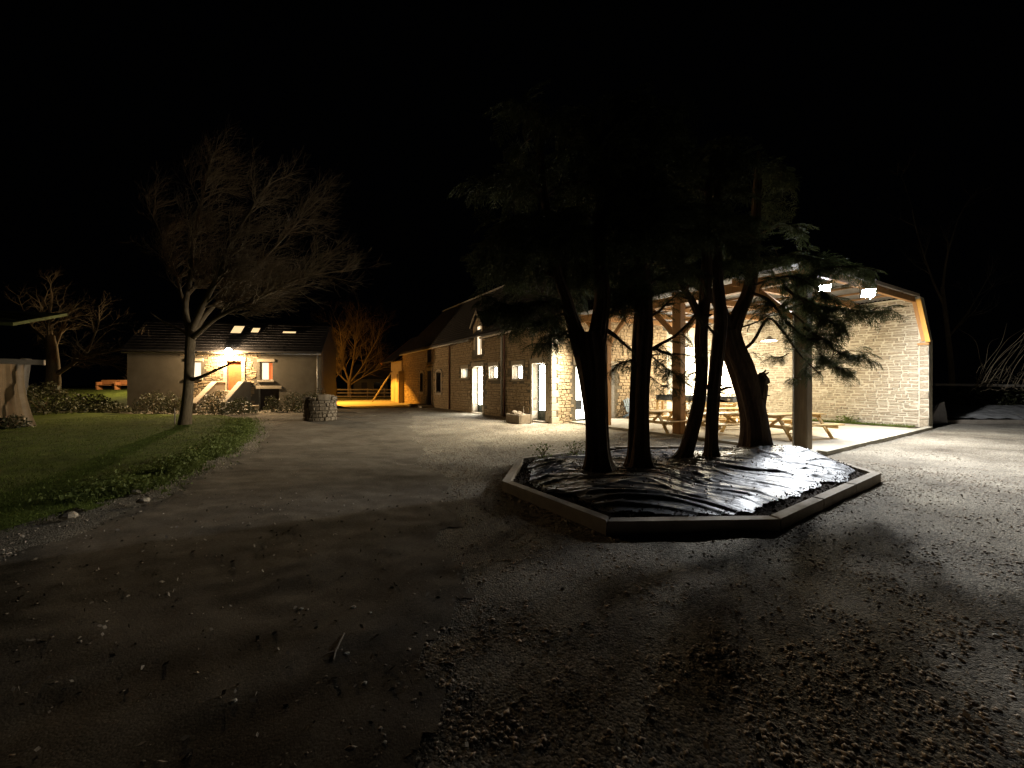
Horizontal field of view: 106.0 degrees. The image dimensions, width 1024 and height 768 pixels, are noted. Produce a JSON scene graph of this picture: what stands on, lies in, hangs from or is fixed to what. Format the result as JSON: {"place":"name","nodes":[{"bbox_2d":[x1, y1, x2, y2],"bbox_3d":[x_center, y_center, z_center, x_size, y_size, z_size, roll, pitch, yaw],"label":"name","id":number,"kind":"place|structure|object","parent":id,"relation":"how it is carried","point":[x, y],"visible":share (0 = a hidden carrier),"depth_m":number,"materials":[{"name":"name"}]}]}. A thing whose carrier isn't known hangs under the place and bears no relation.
{"place":"outdoors","nodes":[
{"label":"outdoors","id":0,"kind":"place"},
{"bbox_2d":[27,388,126,408],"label":"back lawn","id":1,"kind":"structure","parent":0,"point":[119,396],"depth_m":32.67,"materials":[{"name":"green plant"}]},
{"bbox_2d":[2,266,151,394],"bbox_3d":[-29.382,-3.769,26.655,13.174,9.086,4.755,0,0,17],"label":"bare tree","id":2,"kind":"object","parent":1,"relation":"on","point":[54,370],"visible":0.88,"depth_m":26.81,"materials":[{"name":"brown plant"}]},
{"bbox_2d":[96,380,118,389],"bbox_3d":[-37.300,0.070,35.560,1.620,0.880,0.520,0,0,0],"label":"garden bench","id":3,"kind":"object","parent":1,"relation":"on","point":[99,385],"visible":0.77,"depth_m":35.70,"materials":[{"name":"orange wood"}]},
{"bbox_2d":[114,380,126,389],"bbox_3d":[-35.300,0.070,35.260,1.620,0.880,0.520,0,0,0],"label":"garden bench","id":4,"kind":"object","parent":1,"relation":"on","point":[117,385],"visible":0.48,"depth_m":35.37,"materials":[{"name":"orange wood"}]},
{"bbox_2d":[0,412,243,531],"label":"lawn","id":5,"kind":"structure","parent":0,"point":[40,417],"depth_m":9.31,"materials":[{"name":"green plant"}]},
{"bbox_2d":[27,379,88,414],"bbox_3d":[-26.079,0.786,21.516,3.014,2.153,3.291,0,0,33],"label":"shrub","id":6,"kind":"object","parent":5,"relation":"on","point":[69,403],"visible":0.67,"depth_m":21.59,"materials":[{"name":"green plant"}]},
{"bbox_2d":[122,117,385,424],"bbox_3d":[-9.895,-4.758,15.970,11.110,13.192,4.868,0,0,15],"label":"bare tree","id":7,"kind":"object","parent":5,"relation":"on","point":[195,328],"visible":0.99,"depth_m":15.39,"materials":[{"name":"brown plant"}]},
{"bbox_2d":[336,399,409,406],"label":"road","id":8,"kind":"structure","parent":0,"point":[360,402],"depth_m":35.43,"materials":[{"name":"asphalt"}]},
{"bbox_2d":[335,333,344,394],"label":"bare tree","id":9,"kind":"object","parent":8,"relation":"on","point":[340,367],"visible":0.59,"depth_m":40.96,"materials":[{"name":"brown plant"}]},
{"bbox_2d":[0,385,1023,767],"bbox_3d":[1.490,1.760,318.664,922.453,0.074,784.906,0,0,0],"label":"ground","id":10,"kind":"structure","parent":0,"point":[886,513],"depth_m":2.96,"materials":[{"name":"grey gravel"}]},
{"bbox_2d":[0,413,35,428],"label":"shrub","id":11,"kind":"object","parent":10,"relation":"on","point":[12,422],"visible":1,"depth_m":14.17,"materials":[{"name":"green plant"}]},
{"bbox_2d":[0,311,66,394],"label":"garden shelter","id":12,"kind":"object","parent":10,"relation":"on","point":[10,318],"visible":0.64,"depth_m":15.26,"materials":[{"name":"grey wood"}]},
{"bbox_2d":[0,364,35,426],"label":"draped cloth","id":13,"kind":"object","parent":12,"relation":"hanging from","point":[13,398],"visible":0.73,"depth_m":14.85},
{"bbox_2d":[27,384,57,411],"bbox_3d":[-28.421,0.952,22.076,3.372,1.852,3.424,0,0,-18],"label":"shrub","id":14,"kind":"object","parent":10,"relation":"on","point":[36,394],"visible":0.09,"depth_m":22.62,"materials":[{"name":"green plant"}]},
{"bbox_2d":[58,511,78,519],"bbox_3d":[-5.746,1.709,4.996,0.175,0.089,0.166,0,0,-37],"label":"edging stone","id":15,"kind":"object","parent":10,"relation":"on","point":[68,515],"visible":1,"depth_m":4.96,"materials":[{"name":"grey stone"}]},
{"bbox_2d":[58,394,118,410],"bbox_3d":[-29.007,1.225,26.398,3.020,1.181,2.830,0,0,0],"label":"shrub","id":16,"kind":"object","parent":10,"relation":"on","point":[94,401],"visible":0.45,"depth_m":26.32,"materials":[{"name":"green plant"}]},
{"bbox_2d":[80,403,136,412],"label":"shrub","id":17,"kind":"object","parent":10,"relation":"on","point":[112,408],"visible":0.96,"depth_m":23.15,"materials":[{"name":"green plant"}]},
{"bbox_2d":[130,489,141,494],"bbox_3d":[-5.950,1.711,6.100,0.158,0.078,0.154,0,0,21],"label":"edging stone","id":18,"kind":"object","parent":10,"relation":"on","point":[137,490],"visible":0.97,"depth_m":6.06,"materials":[{"name":"grey stone"}]},
{"bbox_2d":[13,416,271,509],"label":"verge weeds","id":19,"kind":"object","parent":10,"relation":"on","point":[175,461],"visible":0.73,"depth_m":7.37,"materials":[{"name":"green plant"}]},
{"bbox_2d":[131,390,171,413],"bbox_3d":[-20.984,1.070,22.514,1.798,1.455,1.944,0,0,-45],"label":"shrub","id":20,"kind":"object","parent":10,"relation":"on","point":[150,402],"visible":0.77,"depth_m":22.36,"materials":[{"name":"green plant"}]},
{"bbox_2d":[152,390,192,414],"bbox_3d":[-19.504,1.085,22.279,1.698,1.469,1.835,0,0,34],"label":"shrub","id":21,"kind":"object","parent":10,"relation":"on","point":[171,405],"visible":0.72,"depth_m":22.11,"materials":[{"name":"green plant"}]},
{"bbox_2d":[194,390,229,414],"bbox_3d":[-16.942,1.057,21.890,1.576,1.502,1.730,0,0,0],"label":"shrub","id":22,"kind":"object","parent":10,"relation":"on","point":[207,410],"visible":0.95,"depth_m":21.73,"materials":[{"name":"green plant"}]},
{"bbox_2d":[121,320,338,412],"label":"stone house","id":23,"kind":"structure","parent":10,"relation":"on","point":[276,360],"depth_m":26.27,"materials":[{"name":"stone"}]},
{"bbox_2d":[194,362,200,376],"bbox_3d":[-21.172,-0.950,25.871,0.780,1.100,0.080,0,0,-10],"label":"window","id":24,"kind":"structure","parent":23,"relation":"in","point":[197,372],"depth_m":25.88,"materials":[{"name":"white glass"}]},
{"bbox_2d":[225,348,231,354],"bbox_3d":[-18.879,-2.173,25.745,0.440,0.428,0.465,0,0,0],"label":"porch lamp","id":25,"kind":"object","parent":23,"relation":"attached to","point":[228,351],"visible":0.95,"depth_m":25.57,"materials":[{"name":"white glass"}]},
{"bbox_2d":[229,361,240,390],"bbox_3d":[-18.806,-0.550,26.273,0.900,2.000,0.050,0,0,-10],"label":"door","id":26,"kind":"structure","parent":23,"relation":"in","point":[234,369],"depth_m":26.23,"materials":[{"name":"orange wood"}]},
{"bbox_2d":[261,362,271,379],"bbox_3d":[-16.878,-0.880,26.629,0.780,1.260,0.080,0,0,-10],"label":"window","id":27,"kind":"structure","parent":23,"relation":"in","point":[266,367],"depth_m":26.61,"materials":[{"name":"white glass"}]},
{"bbox_2d":[260,389,278,408],"bbox_3d":[-16.707,1.040,26.695,1.280,1.420,0.050,0,0,-10],"label":"cellar door","id":28,"kind":"structure","parent":23,"relation":"in","point":[263,392],"depth_m":26.63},
{"bbox_2d":[0,407,474,767],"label":"drive","id":29,"kind":"structure","parent":10,"relation":"on","point":[71,728],"depth_m":2.90,"materials":[{"name":"grey gravel"}]},
{"bbox_2d":[136,498,149,503],"bbox_3d":[-5.394,1.708,5.655,0.148,0.082,0.160,0,0,0],"label":"edging stone","id":30,"kind":"object","parent":29,"relation":"on","point":[143,500],"visible":1,"depth_m":5.61,"materials":[{"name":"grey stone"}]},
{"bbox_2d":[322,632,344,659],"bbox_3d":[-1.167,1.735,2.560,0.091,0.023,0.262,0,0,0],"label":"fallen twig","id":31,"kind":"object","parent":29,"relation":"on","point":[336,648],"visible":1,"depth_m":2.51,"materials":[{"name":"brown wood"}]},
{"bbox_2d":[220,396,258,414],"bbox_3d":[-15.701,1.261,22.249,1.622,1.186,1.979,0,0,24],"label":"shrub","id":32,"kind":"object","parent":10,"relation":"on","point":[240,409],"visible":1,"depth_m":22.08,"materials":[{"name":"green plant"}]},
{"bbox_2d":[239,405,258,410],"bbox_3d":[-16.612,1.575,24.199,1.100,0.450,0.600,0,0,-10],"label":"stone step","id":33,"kind":"object","parent":10,"relation":"on","point":[256,406],"visible":0.3,"depth_m":24.21,"materials":[{"name":"grey stone"}]},
{"bbox_2d":[262,396,281,412],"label":"shrub","id":34,"kind":"object","parent":10,"relation":"on","point":[273,404],"visible":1,"depth_m":23.93,"materials":[{"name":"green plant"}]},
{"bbox_2d":[280,388,302,411],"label":"shrub","id":35,"kind":"object","parent":10,"relation":"on","point":[290,406],"visible":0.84,"depth_m":24.38,"materials":[{"name":"green plant"}]},
{"bbox_2d":[293,392,317,412],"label":"shrub","id":36,"kind":"object","parent":10,"relation":"on","point":[301,403],"visible":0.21,"depth_m":23.76,"materials":[{"name":"green plant"}]},
{"bbox_2d":[303,394,336,421],"bbox_3d":[-9.260,1.144,18.597,1.513,1.313,1.528,0,0,0],"label":"stone well","id":37,"kind":"object","parent":10,"relation":"on","point":[321,407],"visible":0.99,"depth_m":18.02,"materials":[{"name":"grey stone"}]},
{"bbox_2d":[337,388,390,398],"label":"field fence","id":38,"kind":"object","parent":10,"relation":"on","point":[367,392],"visible":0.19,"depth_m":43.38,"materials":[{"name":"brown wood"}]},
{"bbox_2d":[351,364,390,394],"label":"cottage","id":39,"kind":"structure","parent":10,"relation":"on","point":[372,382],"depth_m":62.00,"materials":[{"name":"stone"}]},
{"bbox_2d":[361,382,366,394],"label":"door","id":40,"kind":"structure","parent":39,"relation":"in","point":[363,384],"depth_m":61.93,"materials":[{"name":"brown wood"}]},
{"bbox_2d":[374,382,379,388],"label":"window","id":41,"kind":"structure","parent":39,"relation":"in","point":[376,384],"depth_m":61.93,"materials":[{"name":"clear glass"}]},
{"bbox_2d":[372,371,392,401],"bbox_3d":[-12.381,0.250,36.710,1.948,3.052,0.110,0,0,-26],"label":"leaning prop","id":42,"kind":"object","parent":10,"relation":"on","point":[382,386],"visible":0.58,"depth_m":36.64,"materials":[{"name":"brown wood"}]},
{"bbox_2d":[380,337,415,402],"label":"barn","id":43,"kind":"structure","parent":10,"relation":"on","point":[397,384],"depth_m":36.74,"materials":[{"name":"brown stone"}]},
{"bbox_2d":[1,447,1023,767],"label":"gravel pebbles","id":44,"kind":"object","parent":10,"relation":"on","point":[543,739],"visible":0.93,"depth_m":2.28,"materials":[{"name":"grey gravel"}]},
{"bbox_2d":[10,489,1017,767],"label":"fallen leaves","id":45,"kind":"object","parent":10,"relation":"on","point":[706,745],"visible":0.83,"depth_m":2.53,"materials":[{"name":"brown plant"}]},
{"bbox_2d":[506,407,531,423],"bbox_3d":[0.300,1.375,17.350,0.684,0.750,1.111,0,0,-32],"label":"stone trough","id":46,"kind":"object","parent":10,"relation":"on","point":[515,417],"visible":1,"depth_m":17.01,"materials":[{"name":"stone"}]},
{"bbox_2d":[399,255,694,423],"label":"farm building","id":47,"kind":"structure","parent":10,"relation":"on","point":[452,355],"depth_m":21.33,"materials":[{"name":"stone"}]},
{"bbox_2d":[431,371,431,404],"bbox_3d":[-6.050,0.290,29.657,0.050,2.620,0.900,0,0,-32],"label":"dark door","id":48,"kind":"structure","parent":47,"relation":"in","point":[431,371],"depth_m":29.92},
{"bbox_2d":[439,373,440,391],"bbox_3d":[-5.115,-0.185,28.077,0.030,1.490,0.890,0,0,-32],"label":"arched window","id":49,"kind":"structure","parent":47,"relation":"in","point":[439,373],"depth_m":28.32,"materials":[{"name":"black glass"}]},
{"bbox_2d":[477,325,481,354],"bbox_3d":[-1.855,-2.600,22.903,0.070,1.800,0.900,0,0,-32],"label":"window","id":50,"kind":"structure","parent":47,"relation":"in","point":[479,351],"depth_m":23.03,"materials":[{"name":"white glass"}]},
{"bbox_2d":[478,367,482,411],"bbox_3d":[-1.718,0.330,23.014,0.080,2.720,1.200,0,0,-32],"label":"door","id":51,"kind":"structure","parent":47,"relation":"in","point":[479,368],"depth_m":23.32,"materials":[{"name":"glass"}]},
{"bbox_2d":[494,366,496,377],"bbox_3d":[-0.741,-0.645,21.425,0.060,0.670,0.870,0,0,-32],"label":"window","id":52,"kind":"structure","parent":47,"relation":"in","point":[495,368],"depth_m":21.71,"materials":[{"name":"white glass"}]},
{"bbox_2d":[518,365,521,378],"bbox_3d":[0.567,-0.595,19.371,0.060,0.690,0.840,0,0,-32],"label":"window","id":53,"kind":"structure","parent":47,"relation":"in","point":[519,367],"depth_m":19.58,"materials":[{"name":"white glass"}]},
{"bbox_2d":[538,364,544,419],"bbox_3d":[1.528,0.370,17.861,0.142,2.640,1.020,0,0,-32],"label":"door","id":54,"kind":"structure","parent":47,"relation":"in","point":[541,368],"depth_m":18.13,"materials":[{"name":"glass"}]},
{"bbox_2d":[576,368,584,420],"bbox_3d":[3.828,0.420,18.579,2.510,2.580,0.080,0,0,-32],"label":"glazed door","id":55,"kind":"structure","parent":47,"relation":"in","point":[579,404],"depth_m":18.12,"materials":[{"name":"white glass"}]},
{"bbox_2d":[140,416,1023,497],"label":"yard pebbles","id":56,"kind":"object","parent":10,"relation":"on","point":[953,479],"visible":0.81,"depth_m":10.08,"materials":[{"name":"grey gravel"}]},
{"bbox_2d":[513,448,864,518],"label":"bed soil","id":57,"kind":"structure","parent":10,"relation":"on","point":[613,515],"depth_m":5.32,"materials":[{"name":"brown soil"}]},
{"bbox_2d":[528,442,552,458],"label":"weed","id":58,"kind":"object","parent":57,"relation":"on","point":[542,453],"visible":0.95,"depth_m":8.47,"materials":[{"name":"green plant"}]},
{"bbox_2d":[446,79,691,471],"bbox_3d":[0.943,-1.729,6.975,4.141,6.694,2.908,0,0,0],"label":"conifer tree","id":59,"kind":"object","parent":57,"relation":"on","point":[556,233],"visible":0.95,"depth_m":6.61,"materials":[{"name":"green plant"}]},
{"bbox_2d":[561,440,584,455],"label":"weed","id":60,"kind":"object","parent":57,"relation":"on","point":[575,451],"visible":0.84,"depth_m":8.79,"materials":[{"name":"green plant"}]},
{"bbox_2d":[566,80,741,468],"bbox_3d":[2.435,-1.815,7.095,2.971,6.724,2.847,0,0,0],"label":"conifer tree","id":61,"kind":"object","parent":57,"relation":"on","point":[652,224],"visible":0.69,"depth_m":6.79,"materials":[{"name":"green plant"}]},
{"bbox_2d":[527,445,853,515],"bbox_3d":[3.249,1.470,7.513,6.420,0.394,4.255,0,0,-32],"label":"tarpaulin","id":62,"kind":"object","parent":57,"relation":"on","point":[639,498],"visible":0.83,"depth_m":6.24,"materials":[{"name":"black plastic"}]},
{"bbox_2d":[529,444,841,503],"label":"needle litter","id":63,"kind":"object","parent":62,"relation":"on","point":[677,468],"visible":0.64,"depth_m":7.02,"materials":[{"name":"brown plant"}]},
{"bbox_2d":[650,134,777,458],"bbox_3d":[3.940,-1.707,7.617,2.272,6.709,2.516,0,0,0],"label":"conifer tree","id":64,"kind":"object","parent":57,"relation":"on","point":[686,448],"visible":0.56,"depth_m":7.78,"materials":[{"name":"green plant"}]},
{"bbox_2d":[662,140,781,456],"bbox_3d":[4.269,-1.652,7.901,2.412,6.470,2.366,0,0,0],"label":"conifer tree","id":65,"kind":"object","parent":57,"relation":"on","point":[717,355],"visible":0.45,"depth_m":7.79,"materials":[{"name":"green plant"}]},
{"bbox_2d":[685,151,908,447],"bbox_3d":[5.526,-1.786,7.949,2.751,6.929,3.213,0,0,-16],"label":"conifer tree","id":66,"kind":"object","parent":57,"relation":"on","point":[750,385],"visible":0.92,"depth_m":7.86,"materials":[{"name":"green plant"}]},
{"bbox_2d":[486,464,892,543],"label":"banked pebbles","id":67,"kind":"object","parent":10,"relation":"on","point":[637,536],"visible":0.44,"depth_m":4.70,"materials":[{"name":"grey gravel"}]},
{"bbox_2d":[502,446,880,535],"bbox_3d":[3.205,1.696,7.556,6.944,0.229,4.902,0,0,-34],"label":"bed edging","id":68,"kind":"object","parent":10,"relation":"on","point":[783,519],"visible":0.65,"depth_m":4.79,"materials":[{"name":"grey concrete"}]},
{"bbox_2d":[570,421,816,451],"bbox_3d":[5.126,1.745,13.445,0.200,0.130,9.140,0,0,-32],"label":"terrace edge","id":69,"kind":"object","parent":10,"relation":"on","point":[678,435],"visible":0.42,"depth_m":13.10,"materials":[{"name":"concrete"}]},
{"bbox_2d":[579,263,932,448],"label":"open shed","id":70,"kind":"structure","parent":10,"relation":"on","point":[898,389],"depth_m":15.75,"materials":[{"name":"beige stone"}]},
{"bbox_2d":[762,336,776,341],"bbox_3d":[10.245,-2.495,15.367,0.540,1.550,0.540,0,0,0],"label":"pendant lamp","id":71,"kind":"object","parent":70,"relation":"hanging from","point":[768,338],"visible":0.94,"depth_m":15.31,"materials":[{"name":"metal"}]},
{"bbox_2d":[820,282,831,290],"bbox_3d":[9.074,-2.859,11.199,0.352,0.331,0.205,0,0,26],"label":"floodlight","id":72,"kind":"object","parent":70,"relation":"attached to","point":[826,284],"visible":0.28,"depth_m":11.13,"materials":[{"name":"white metal"}]},
{"bbox_2d":[859,285,876,299],"bbox_3d":[11.319,-2.898,12.174,0.791,0.368,0.384,0,0,-31],"label":"floodlight","id":73,"kind":"object","parent":70,"relation":"attached to","point":[867,293],"visible":0.75,"depth_m":12.04,"materials":[{"name":"white metal"}]},
{"bbox_2d":[817,426,932,455],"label":"terrace kerb","id":74,"kind":"structure","parent":10,"relation":"on","point":[849,446],"depth_m":11.22,"materials":[{"name":"concrete"}]},
{"bbox_2d":[933,402,947,423],"bbox_3d":[18.650,1.260,16.920,0.640,0.980,0.280,0,0,0],"label":"standing stone","id":75,"kind":"object","parent":10,"relation":"on","point":[939,413],"visible":0.82,"depth_m":16.82,"materials":[{"name":"grey stone"}]},
{"bbox_2d":[876,148,1019,404],"bbox_3d":[24.383,-5.696,21.986,8.500,15.203,2.527,0,0,0],"label":"bare tree","id":76,"kind":"object","parent":10,"relation":"on","point":[950,357],"visible":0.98,"depth_m":21.96,"materials":[{"name":"brown plant"}]},
{"bbox_2d":[933,405,1023,419],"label":"ground sheet","id":77,"kind":"object","parent":10,"relation":"on","point":[992,411],"visible":0.9,"depth_m":18.81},
{"bbox_2d":[933,389,1023,405],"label":"undergrowth","id":78,"kind":"object","parent":10,"relation":"on","point":[966,403],"visible":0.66,"depth_m":21.02,"materials":[{"name":"plant"}]},
{"bbox_2d":[934,383,1023,386],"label":"rail","id":79,"kind":"object","parent":10,"relation":"on","point":[940,384],"visible":0.93,"depth_m":20.49,"materials":[{"name":"grey wood"}]},
{"bbox_2d":[947,420,1023,423],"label":"kerb","id":80,"kind":"structure","parent":10,"relation":"on","point":[987,421],"depth_m":17.16,"materials":[{"name":"grey concrete"}]},
{"bbox_2d":[956,324,1023,391],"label":"bramble","id":81,"kind":"object","parent":10,"relation":"on","point":[988,382],"visible":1,"depth_m":19.01,"materials":[{"name":"brown plant"}]},
{"bbox_2d":[992,633,1001,637],"bbox_3d":[3.399,1.766,2.706,0.046,0.022,0.040,0,0,24],"label":"white pebble","id":82,"kind":"object","parent":10,"relation":"on","point":[996,635],"visible":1,"depth_m":2.70,"materials":[{"name":"stone"}]},
{"bbox_2d":[0,0,1023,385],"label":"sky","id":83,"kind":"structure","parent":0,"point":[392,97],"materials":[{"name":"black"}]},
{"bbox_2d":[336,388,990,397],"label":"field","id":84,"kind":"structure","parent":0,"point":[341,394],"depth_m":56.66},
{"bbox_2d":[311,283,402,395],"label":"bare tree","id":85,"kind":"object","parent":84,"relation":"on","point":[343,367],"visible":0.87,"depth_m":46.92,"materials":[{"name":"brown plant"}]},
{"bbox_2d":[574,415,915,450],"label":"terrace","id":86,"kind":"structure","parent":0,"point":[844,434],"depth_m":13.47,"materials":[{"name":"grey concrete"}]},
{"bbox_2d":[622,398,628,417],"bbox_3d":[6.019,1.203,19.039,0.810,1.029,0.922,0,0,-32],"label":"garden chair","id":87,"kind":"object","parent":86,"relation":"on","point":[625,406],"visible":0.2,"depth_m":19.14,"materials":[{"name":"white plastic"}]},
{"bbox_2d":[627,409,702,434],"bbox_3d":[5.547,1.324,13.900,2.004,0.751,1.803,0,0,-27],"label":"picnic table","id":88,"kind":"object","parent":86,"relation":"on","point":[668,419],"visible":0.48,"depth_m":13.39,"materials":[{"name":"brown wood"}]},
{"bbox_2d":[655,400,739,420],"bbox_3d":[8.592,1.249,18.044,0.632,0.882,3.860,0,0,-37],"label":"bar counter","id":89,"kind":"object","parent":86,"relation":"on","point":[722,404],"visible":0.22,"depth_m":16.98,"materials":[{"name":"brown wood"}]},
{"bbox_2d":[656,395,671,399],"bbox_3d":[7.659,0.671,19.319,0.420,0.269,0.780,0,0,-37],"label":"storage box","id":90,"kind":"object","parent":89,"relation":"on","point":[666,398],"visible":0.28,"depth_m":19.16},
{"bbox_2d":[720,396,736,402],"bbox_3d":[9.416,0.671,16.950,0.420,0.269,0.780,0,0,-37],"label":"storage box","id":91,"kind":"object","parent":89,"relation":"on","point":[731,399],"visible":0.6,"depth_m":16.66,"materials":[{"name":"white"}]},
{"bbox_2d":[685,411,739,431],"bbox_3d":[6.848,1.324,12.751,2.003,0.751,1.803,0,0,-12],"label":"picnic table","id":92,"kind":"object","parent":86,"relation":"on","point":[729,421],"visible":0.34,"depth_m":12.80,"materials":[{"name":"brown wood"}]},
{"bbox_2d":[703,407,739,418],"bbox_3d":[8.297,1.324,15.201,2.006,0.751,1.803,0,0,-9],"label":"picnic table","id":93,"kind":"object","parent":86,"relation":"on","point":[728,409],"visible":0.14,"depth_m":14.92,"materials":[{"name":"brown wood"}]},
{"bbox_2d":[738,412,844,440],"bbox_3d":[8.949,1.324,12.451,2.301,0.751,1.803,0,0,-18],"label":"picnic table","id":94,"kind":"object","parent":86,"relation":"on","point":[779,417],"visible":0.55,"depth_m":12.05,"materials":[{"name":"brown wood"}]},
{"bbox_2d":[814,421,919,427],"bbox_3d":[14.559,1.690,16.692,0.900,0.001,4.400,0,0,-32],"label":"planting strip","id":95,"kind":"object","parent":86,"relation":"on","point":[872,425],"visible":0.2,"depth_m":15.70,"materials":[{"name":"soil"}]},
{"bbox_2d":[831,415,858,422],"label":"weed","id":96,"kind":"object","parent":95,"relation":"on","point":[847,419],"depth_m":16.81,"materials":[{"name":"green plant"}]},
{"bbox_2d":[812,418,914,427],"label":"grass","id":97,"kind":"structure","parent":95,"relation":"on","point":[882,424],"depth_m":16.07,"materials":[{"name":"green plant"}]}
]}

